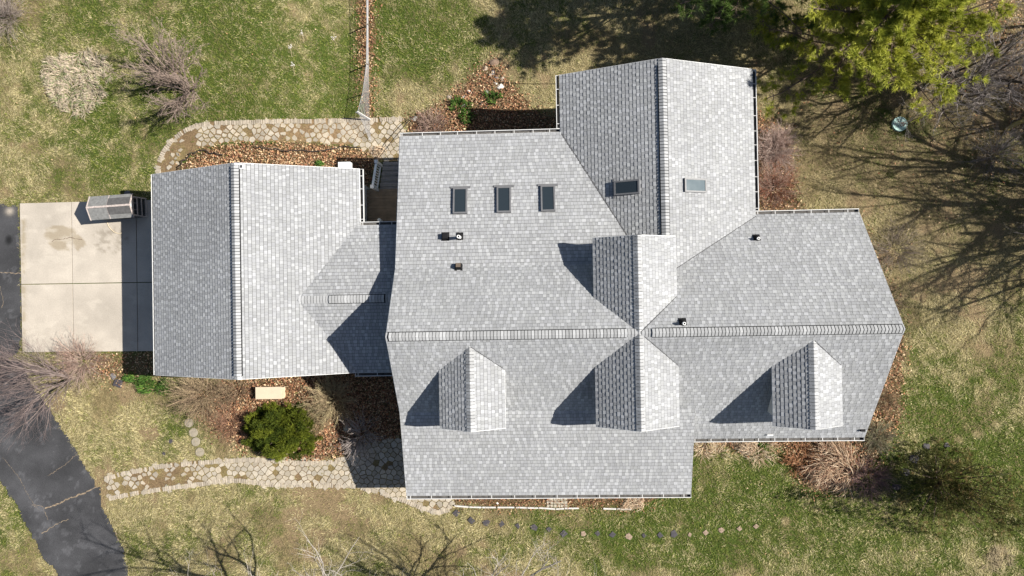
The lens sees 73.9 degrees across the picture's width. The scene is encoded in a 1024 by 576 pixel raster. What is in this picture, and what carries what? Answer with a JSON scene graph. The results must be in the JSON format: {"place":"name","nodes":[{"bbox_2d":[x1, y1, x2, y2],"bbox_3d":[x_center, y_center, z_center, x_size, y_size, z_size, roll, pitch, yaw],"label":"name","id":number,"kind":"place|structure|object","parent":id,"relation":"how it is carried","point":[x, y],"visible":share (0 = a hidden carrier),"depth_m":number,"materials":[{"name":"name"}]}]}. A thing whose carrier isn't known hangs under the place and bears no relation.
{"place":"outdoors","nodes":[
{"label":"outdoors","id":0,"kind":"place"},
{"bbox_2d":[0,204,127,575],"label":"driveway","id":1,"kind":"structure","parent":0,"point":[52,489],"depth_m":30.79,"materials":[{"name":"black asphalt"}]},
{"bbox_2d":[104,438,454,514],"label":"path","id":2,"kind":"structure","parent":0,"point":[288,472],"depth_m":30.34,"materials":[{"name":"stone"},{"name":"dirt"}]},
{"bbox_2d":[154,116,406,173],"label":"path","id":3,"kind":"structure","parent":0,"point":[193,137],"depth_m":30.71,"materials":[{"name":"stone"},{"name":"dirt"}]},
{"bbox_2d":[367,145,387,162],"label":"grass clump","id":4,"kind":"object","parent":3,"relation":"on","point":[377,151],"visible":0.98,"depth_m":31.11,"materials":[{"name":"beige plant"}]},
{"bbox_2d":[379,116,413,156],"bbox_3d":[-5.239,-6.900,30.977,0.058,0.376,2.437,38,91,2],"label":"cable","id":5,"kind":"object","parent":3,"relation":"on","point":[395,136],"visible":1,"depth_m":30.84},
{"bbox_2d":[0,0,1023,575],"bbox_3d":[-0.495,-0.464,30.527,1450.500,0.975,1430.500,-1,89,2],"label":"lawn","id":6,"kind":"structure","parent":0,"point":[318,506],"depth_m":30.40,"materials":[{"name":"plant"}]},
{"bbox_2d":[0,0,40,49],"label":"bare shrub","id":7,"kind":"object","parent":6,"relation":"on","point":[10,10],"visible":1,"depth_m":30.64,"materials":[{"name":"brown plant"}]},
{"bbox_2d":[0,327,80,449],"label":"bare tree","id":8,"kind":"object","parent":6,"relation":"on","point":[38,370],"visible":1,"depth_m":29.22,"materials":[{"name":"brown plant"}]},
{"bbox_2d":[40,47,113,120],"bbox_3d":[-19.652,-9.273,30.824,3.599,0.196,3.476,-1,89,2],"label":"grass clump","id":9,"kind":"object","parent":6,"relation":"on","point":[50,81],"visible":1,"depth_m":30.82,"materials":[{"name":"beige plant"}]},
{"bbox_2d":[42,326,113,395],"bbox_3d":[-19.328,3.440,30.553,3.507,1.284,3.080,21,90,2],"label":"bare shrub","id":10,"kind":"object","parent":6,"relation":"on","point":[80,366],"visible":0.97,"depth_m":30.51,"materials":[{"name":"brown plant"}]},
{"bbox_2d":[20,200,152,351],"bbox_3d":[-19.059,-0.511,30.798,6.460,0.092,6.797,-1,89,2],"label":"concrete apron","id":11,"kind":"object","parent":6,"relation":"on","point":[65,242],"visible":0.87,"depth_m":30.77,"materials":[{"name":"beige concrete"}]},
{"bbox_2d":[86,193,147,220],"bbox_3d":[-17.476,-3.550,30.131,2.051,1.165,1.060,-4,89,2],"label":"hutch","id":12,"kind":"object","parent":11,"relation":"on","point":[120,206],"visible":1,"depth_m":29.74,"materials":[{"name":"wood"}]},
{"bbox_2d":[113,379,122,387],"bbox_3d":[-17.768,4.273,30.726,0.382,0.130,0.378,15,90,2],"label":"access cover","id":13,"kind":"object","parent":6,"relation":"on","point":[119,382],"visible":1,"depth_m":30.66,"materials":[{"name":"stone"}]},
{"bbox_2d":[89,351,162,392],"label":"leaf litter","id":14,"kind":"object","parent":6,"relation":"on","point":[136,362],"visible":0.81,"depth_m":30.65,"materials":[{"name":"brown plant"}]},
{"bbox_2d":[122,371,136,383],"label":"green shoots","id":15,"kind":"object","parent":6,"relation":"on","point":[127,378],"visible":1,"depth_m":30.55,"materials":[{"name":"green plant"}]},
{"bbox_2d":[129,373,159,395],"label":"green shoots","id":16,"kind":"object","parent":6,"relation":"on","point":[140,379],"visible":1,"depth_m":30.52,"materials":[{"name":"green plant"}]},
{"bbox_2d":[153,377,170,395],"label":"green shoots","id":17,"kind":"object","parent":6,"relation":"on","point":[161,388],"visible":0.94,"depth_m":30.46,"materials":[{"name":"green plant"}]},
{"bbox_2d":[105,17,219,123],"bbox_3d":[-14.665,-9.238,29.331,4.633,3.686,4.797,-1,89,2],"label":"bare tree","id":18,"kind":"object","parent":6,"relation":"on","point":[184,84],"visible":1,"depth_m":29.26,"materials":[{"name":"brown plant"}]},
{"bbox_2d":[185,419,192,426],"bbox_3d":[-14.494,6.052,30.592,0.401,0.095,0.410,-1,89,2],"label":"round paver","id":19,"kind":"object","parent":6,"relation":"on","point":[190,424],"visible":0.68,"depth_m":30.54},
{"bbox_2d":[189,428,197,436],"bbox_3d":[-14.286,6.480,30.580,0.399,0.095,0.406,-1,89,2],"label":"round paver","id":20,"kind":"object","parent":6,"relation":"on","point":[194,433],"visible":0.97,"depth_m":30.53,"materials":[{"name":"beige stone"}]},
{"bbox_2d":[191,437,199,445],"bbox_3d":[-14.178,6.893,30.572,0.392,0.095,0.399,-1,89,2],"label":"round paver","id":21,"kind":"object","parent":6,"relation":"on","point":[195,441],"visible":1,"depth_m":30.52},
{"bbox_2d":[195,448,203,456],"bbox_3d":[-13.985,7.349,30.560,0.403,0.095,0.404,-1,89,2],"label":"round paver","id":22,"kind":"object","parent":6,"relation":"on","point":[200,452],"visible":1,"depth_m":30.51,"materials":[{"name":"beige stone"}]},
{"bbox_2d":[10,13,435,201],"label":"leaf litter","id":23,"kind":"object","parent":6,"relation":"on","point":[213,77],"visible":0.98,"depth_m":30.84,"materials":[{"name":"brown plant"}]},
{"bbox_2d":[202,401,247,452],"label":"bare shrub","id":24,"kind":"object","parent":6,"relation":"on","point":[218,431],"visible":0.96,"depth_m":30.34,"materials":[{"name":"brown plant"}]},
{"bbox_2d":[209,379,258,415],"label":"bare shrub","id":25,"kind":"object","parent":6,"relation":"on","point":[234,394],"visible":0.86,"depth_m":30.20,"materials":[{"name":"brown plant"}]},
{"bbox_2d":[255,386,285,398],"bbox_3d":[-10.671,4.628,30.247,1.261,0.470,0.530,-1,89,2],"label":"utility box","id":26,"kind":"object","parent":6,"relation":"on","point":[267,392],"visible":1,"depth_m":30.01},
{"bbox_2d":[169,512,382,575],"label":"bare tree","id":27,"kind":"object","parent":6,"relation":"on","point":[323,570],"visible":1,"depth_m":24.71,"materials":[{"name":"beige plant"}]},
{"bbox_2d":[179,135,378,185],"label":"leaf litter","id":28,"kind":"object","parent":6,"relation":"on","point":[282,161],"visible":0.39,"depth_m":30.60,"materials":[{"name":"brown plant"}]},
{"bbox_2d":[178,149,222,168],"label":"branch","id":29,"kind":"object","parent":28,"relation":"on","point":[195,152],"visible":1,"depth_m":30.51,"materials":[{"name":"brown plant"}]},
{"bbox_2d":[255,146,360,151],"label":"branch","id":30,"kind":"object","parent":28,"relation":"on","point":[307,150],"visible":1,"depth_m":30.66,"materials":[{"name":"brown plant"}]},
{"bbox_2d":[180,373,400,460],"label":"leaf litter","id":31,"kind":"object","parent":6,"relation":"on","point":[365,406],"visible":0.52,"depth_m":30.23,"materials":[{"name":"brown plant"}]},
{"bbox_2d":[159,376,233,431],"bbox_3d":[-14.030,4.735,30.088,3.719,1.708,3.158,14,90,2],"label":"bare shrub","id":32,"kind":"object","parent":31,"relation":"on","point":[193,392],"visible":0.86,"depth_m":30.15,"materials":[{"name":"brown plant"}]},
{"bbox_2d":[241,401,323,462],"bbox_3d":[-10.162,6.341,29.841,3.908,1.423,2.833,-1,89,2],"label":"evergreen shrub","id":33,"kind":"object","parent":31,"relation":"on","point":[261,436],"visible":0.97,"depth_m":29.77,"materials":[{"name":"green plant"}]},
{"bbox_2d":[294,374,358,432],"bbox_3d":[-8.108,4.889,29.770,3.004,1.381,2.950,-1,89,2],"label":"bare shrub","id":34,"kind":"object","parent":31,"relation":"on","point":[326,392],"visible":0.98,"depth_m":29.86,"materials":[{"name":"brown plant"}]},
{"bbox_2d":[297,397,333,438],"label":"bare shrub","id":35,"kind":"object","parent":6,"relation":"on","point":[318,426],"visible":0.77,"depth_m":30.01,"materials":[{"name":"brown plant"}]},
{"bbox_2d":[314,158,325,166],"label":"green shoots","id":36,"kind":"object","parent":6,"relation":"on","point":[319,162],"visible":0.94,"depth_m":30.65,"materials":[{"name":"green plant"}]},
{"bbox_2d":[329,406,386,467],"bbox_3d":[-6.654,6.536,29.681,2.402,1.420,2.692,21,90,2],"label":"bare shrub","id":37,"kind":"object","parent":6,"relation":"on","point":[358,445],"visible":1,"depth_m":29.87,"materials":[{"name":"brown plant"}]},
{"bbox_2d":[356,0,370,140],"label":"wire fence","id":38,"kind":"object","parent":6,"relation":"on","point":[364,92],"visible":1,"depth_m":30.70,"materials":[{"name":"grey metal"}]},
{"bbox_2d":[350,0,383,116],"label":"leaf litter","id":39,"kind":"object","parent":6,"relation":"on","point":[364,38],"visible":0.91,"depth_m":31.22,"materials":[{"name":"brown plant"}]},
{"bbox_2d":[367,160,398,221],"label":"back deck","id":40,"kind":"structure","parent":6,"relation":"on","point":[382,200],"depth_m":30.19,"materials":[{"name":"brown wood"}]},
{"bbox_2d":[407,104,451,131],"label":"bare shrub","id":41,"kind":"object","parent":6,"relation":"on","point":[425,125],"visible":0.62,"depth_m":30.96,"materials":[{"name":"brown plant"}]},
{"bbox_2d":[452,510,459,516],"bbox_3d":[-2.463,9.916,30.059,0.262,0.095,0.263,37,91,2],"label":"stepping stone","id":42,"kind":"object","parent":6,"relation":"on","point":[455,513],"visible":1,"depth_m":30.01,"materials":[{"name":"stone"}]},
{"bbox_2d":[447,94,473,111],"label":"green shoots","id":43,"kind":"object","parent":6,"relation":"on","point":[458,100],"visible":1,"depth_m":30.98,"materials":[{"name":"green plant"}]},
{"bbox_2d":[454,505,468,507],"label":"edging block","id":44,"kind":"structure","parent":6,"relation":"on","point":[464,506],"depth_m":29.94,"materials":[{"name":"grey concrete"}]},
{"bbox_2d":[457,109,475,126],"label":"green shoots","id":45,"kind":"object","parent":6,"relation":"on","point":[463,113],"visible":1,"depth_m":30.96,"materials":[{"name":"green plant"}]},
{"bbox_2d":[402,52,559,132],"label":"leaf litter","id":46,"kind":"object","parent":6,"relation":"on","point":[508,106],"visible":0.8,"depth_m":31.01,"materials":[{"name":"brown plant"}]},
{"bbox_2d":[483,520,489,525],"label":"stepping stone","id":47,"kind":"object","parent":6,"relation":"on","point":[485,522],"visible":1,"depth_m":29.95,"materials":[{"name":"stone"}]},
{"bbox_2d":[482,87,503,105],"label":"green shoots","id":48,"kind":"object","parent":6,"relation":"on","point":[493,94],"visible":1,"depth_m":30.91,"materials":[{"name":"green plant"}]},
{"bbox_2d":[488,59,498,66],"bbox_3d":[-0.851,-10.279,31.027,0.531,0.144,0.365,-1,89,2],"label":"rock","id":49,"kind":"object","parent":6,"relation":"on","point":[493,61],"visible":1,"depth_m":30.99,"materials":[{"name":"beige stone"}]},
{"bbox_2d":[498,506,513,507],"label":"edging block","id":50,"kind":"structure","parent":6,"relation":"on","point":[505,506],"depth_m":29.88,"materials":[{"name":"grey concrete"}]},
{"bbox_2d":[460,533,560,575],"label":"bare tree","id":51,"kind":"object","parent":6,"relation":"on","point":[542,568],"visible":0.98,"depth_m":26.43,"materials":[{"name":"brown plant"}]},
{"bbox_2d":[151,58,904,498],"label":"house","id":52,"kind":"structure","parent":6,"relation":"on","point":[615,284],"depth_m":26.28,"materials":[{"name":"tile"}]},
{"bbox_2d":[530,524,537,530],"bbox_3d":[0.968,10.477,29.912,0.332,0.095,0.276,19,90,2],"label":"stepping stone","id":53,"kind":"object","parent":6,"relation":"on","point":[534,527],"visible":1,"depth_m":29.86,"materials":[{"name":"stone"}]},
{"bbox_2d":[539,507,554,509],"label":"edging block","id":54,"kind":"structure","parent":6,"relation":"on","point":[551,508],"depth_m":29.79,"materials":[{"name":"grey concrete"}]},
{"bbox_2d":[547,498,566,506],"bbox_3d":[1.972,9.330,29.857,0.893,0.080,0.541,-1,89,2],"label":"paver landing","id":55,"kind":"object","parent":6,"relation":"on","point":[558,503],"visible":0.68,"depth_m":29.82,"materials":[{"name":"beige stone"}]},
{"bbox_2d":[454,498,662,516],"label":"leaf litter","id":56,"kind":"object","parent":6,"relation":"on","point":[557,504],"visible":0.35,"depth_m":29.79,"materials":[{"name":"brown plant"}]},
{"bbox_2d":[494,552,623,575],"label":"bare tree","id":57,"kind":"object","parent":6,"relation":"on","point":[554,567],"visible":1,"depth_m":23.43,"materials":[{"name":"brown plant"}]},
{"bbox_2d":[560,530,567,536],"bbox_3d":[2.260,10.742,29.856,0.276,0.095,0.258,-38,88,2],"label":"stepping stone","id":58,"kind":"object","parent":6,"relation":"on","point":[564,533],"visible":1,"depth_m":29.81,"materials":[{"name":"stone"}]},
{"bbox_2d":[626,533,632,539],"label":"stepping stone","id":59,"kind":"object","parent":6,"relation":"on","point":[629,535],"visible":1,"depth_m":29.69,"materials":[{"name":"beige stone"}]},
{"bbox_2d":[620,498,646,510],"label":"grass clump","id":60,"kind":"object","parent":6,"relation":"on","point":[634,504],"visible":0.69,"depth_m":29.61,"materials":[{"name":"beige plant"}]},
{"bbox_2d":[671,529,677,537],"bbox_3d":[7.021,10.708,29.658,0.303,0.095,0.320,-31,88,2],"label":"stepping stone","id":61,"kind":"object","parent":6,"relation":"on","point":[674,534],"visible":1,"depth_m":29.61,"materials":[{"name":"stone"}]},
{"bbox_2d":[693,442,731,463],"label":"dead reeds","id":62,"kind":"object","parent":6,"relation":"on","point":[712,447],"visible":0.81,"depth_m":29.49,"materials":[{"name":"beige plant"}]},
{"bbox_2d":[676,0,815,42],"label":"pine tree","id":63,"kind":"object","parent":6,"relation":"on","point":[719,4],"visible":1,"depth_m":27.02,"materials":[{"name":"green plant"}]},
{"bbox_2d":[730,442,778,469],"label":"dead reeds","id":64,"kind":"object","parent":6,"relation":"on","point":[743,446],"visible":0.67,"depth_m":29.37,"materials":[{"name":"beige plant"}]},
{"bbox_2d":[758,442,767,450],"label":"green shoots","id":65,"kind":"object","parent":6,"relation":"on","point":[762,444],"visible":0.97,"depth_m":29.36,"materials":[{"name":"green plant"}]},
{"bbox_2d":[757,104,805,210],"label":"leaf litter","id":66,"kind":"object","parent":6,"relation":"on","point":[761,128],"visible":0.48,"depth_m":30.02,"materials":[{"name":"brown plant"}]},
{"bbox_2d":[757,115,806,173],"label":"bare shrub","id":67,"kind":"object","parent":6,"relation":"on","point":[780,142],"visible":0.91,"depth_m":29.98,"materials":[{"name":"brown plant"}]},
{"bbox_2d":[758,157,810,210],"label":"bare shrub","id":68,"kind":"object","parent":6,"relation":"on","point":[776,182],"visible":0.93,"depth_m":29.62,"materials":[{"name":"brown plant"}]},
{"bbox_2d":[777,441,818,480],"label":"dead reeds","id":69,"kind":"object","parent":6,"relation":"on","point":[795,460],"visible":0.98,"depth_m":29.27,"materials":[{"name":"brown plant"}]},
{"bbox_2d":[695,215,912,501],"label":"leaf litter","id":70,"kind":"object","parent":6,"relation":"on","point":[856,444],"visible":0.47,"depth_m":29.27,"materials":[{"name":"brown plant"}]},
{"bbox_2d":[796,0,841,7],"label":"pine tree","id":71,"kind":"object","parent":6,"relation":"on","point":[802,2],"visible":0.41,"depth_m":27.26,"materials":[{"name":"green plant"}]},
{"bbox_2d":[795,441,869,500],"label":"dead reeds","id":72,"kind":"object","parent":6,"relation":"on","point":[825,472],"visible":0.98,"depth_m":29.04,"materials":[{"name":"beige plant"}]},
{"bbox_2d":[700,277,1018,575],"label":"leaf litter","id":73,"kind":"object","parent":6,"relation":"on","point":[869,476],"visible":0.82,"depth_m":29.20,"materials":[{"name":"brown plant"}]},
{"bbox_2d":[838,453,900,505],"bbox_3d":[15.264,8.140,29.144,2.664,0.988,2.483,41,91,2],"label":"bare shrub","id":74,"kind":"object","parent":6,"relation":"on","point":[885,470],"visible":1,"depth_m":29.15,"materials":[{"name":"brown plant"}]},
{"bbox_2d":[859,415,902,459],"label":"bare shrub","id":75,"kind":"object","parent":6,"relation":"on","point":[874,441],"visible":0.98,"depth_m":29.03,"materials":[{"name":"beige plant"}]},
{"bbox_2d":[748,0,1017,124],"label":"pine tree","id":76,"kind":"object","parent":6,"relation":"on","point":[899,21],"visible":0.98,"depth_m":25.31,"materials":[{"name":"green plant"}]},
{"bbox_2d":[875,387,902,414],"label":"bare shrub","id":77,"kind":"object","parent":6,"relation":"on","point":[891,399],"visible":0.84,"depth_m":29.10,"materials":[{"name":"brown plant"}]},
{"bbox_2d":[756,0,1023,253],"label":"leaf litter","id":78,"kind":"object","parent":6,"relation":"on","point":[924,137],"visible":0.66,"depth_m":30.06,"materials":[{"name":"brown plant"}]},
{"bbox_2d":[892,484,900,490],"bbox_3d":[16.506,8.527,29.282,0.292,0.095,0.336,-41,88,1],"label":"stepping stone","id":79,"kind":"object","parent":6,"relation":"on","point":[896,488],"visible":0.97,"depth_m":29.23,"materials":[{"name":"stone"}]},
{"bbox_2d":[885,278,911,317],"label":"bare shrub","id":80,"kind":"object","parent":6,"relation":"on","point":[899,297],"visible":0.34,"depth_m":29.12,"materials":[{"name":"brown plant"}]},
{"bbox_2d":[891,117,906,131],"bbox_3d":[17.217,-7.283,30.292,0.650,0.160,0.650,-1,89,2],"label":"tank cover","id":81,"kind":"object","parent":6,"relation":"on","point":[895,126],"visible":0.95,"depth_m":30.23,"materials":[{"name":"green plastic"}]},
{"bbox_2d":[869,211,933,277],"bbox_3d":[16.400,-1.701,29.097,3.093,1.156,3.230,-1,89,2],"label":"bare shrub","id":82,"kind":"object","parent":6,"relation":"on","point":[882,248],"visible":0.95,"depth_m":29.11,"materials":[{"name":"brown plant"}]},
{"bbox_2d":[900,469,909,475],"bbox_3d":[16.868,7.909,29.272,0.401,0.095,0.315,-1,89,2],"label":"stepping stone","id":83,"kind":"object","parent":6,"relation":"on","point":[907,473],"visible":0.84,"depth_m":29.22,"materials":[{"name":"stone"}]},
{"bbox_2d":[909,455,918,462],"bbox_3d":[17.265,7.331,29.260,0.404,0.095,0.338,11,90,2],"label":"stepping stone","id":84,"kind":"object","parent":6,"relation":"on","point":[911,457],"visible":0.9,"depth_m":29.22,"materials":[{"name":"stone"}]},
{"bbox_2d":[891,10,1023,140],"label":"bare tree","id":85,"kind":"object","parent":6,"relation":"on","point":[976,93],"visible":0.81,"depth_m":27.32,"materials":[{"name":"brown plant"}]},
{"bbox_2d":[892,436,1023,544],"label":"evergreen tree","id":86,"kind":"object","parent":6,"relation":"on","point":[941,481],"visible":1,"depth_m":27.54,"materials":[{"name":"green plant"}]},
{"bbox_2d":[955,109,1023,194],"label":"bare shrub","id":87,"kind":"object","parent":6,"relation":"on","point":[1006,143],"visible":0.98,"depth_m":29.61,"materials":[{"name":"brown plant"}]},
{"bbox_2d":[977,544,1018,575],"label":"grass clump","id":88,"kind":"object","parent":6,"relation":"on","point":[991,557],"visible":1,"depth_m":28.97,"materials":[{"name":"beige plant"}]},
{"bbox_2d":[976,25,1023,116],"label":"bare shrub","id":89,"kind":"object","parent":6,"relation":"on","point":[1012,84],"visible":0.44,"depth_m":29.85,"materials":[{"name":"brown plant"}]},
{"bbox_2d":[979,0,1023,131],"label":"leaf litter","id":90,"kind":"object","parent":6,"relation":"on","point":[1013,111],"visible":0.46,"depth_m":30.08,"materials":[{"name":"brown plant"}]},
{"bbox_2d":[992,0,1023,28],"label":"bare tree","id":91,"kind":"object","parent":6,"relation":"on","point":[1015,12],"visible":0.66,"depth_m":28.53,"materials":[{"name":"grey plant"}]},
{"bbox_2d":[1004,118,1023,130],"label":"log","id":92,"kind":"object","parent":6,"relation":"on","point":[1020,121],"visible":0.88,"depth_m":29.94,"materials":[{"name":"brown wood"}]},
{"bbox_2d":[1011,199,1023,239],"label":"bare shrub","id":93,"kind":"object","parent":6,"relation":"on","point":[1022,221],"visible":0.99,"depth_m":28.92,"materials":[{"name":"brown plant"}]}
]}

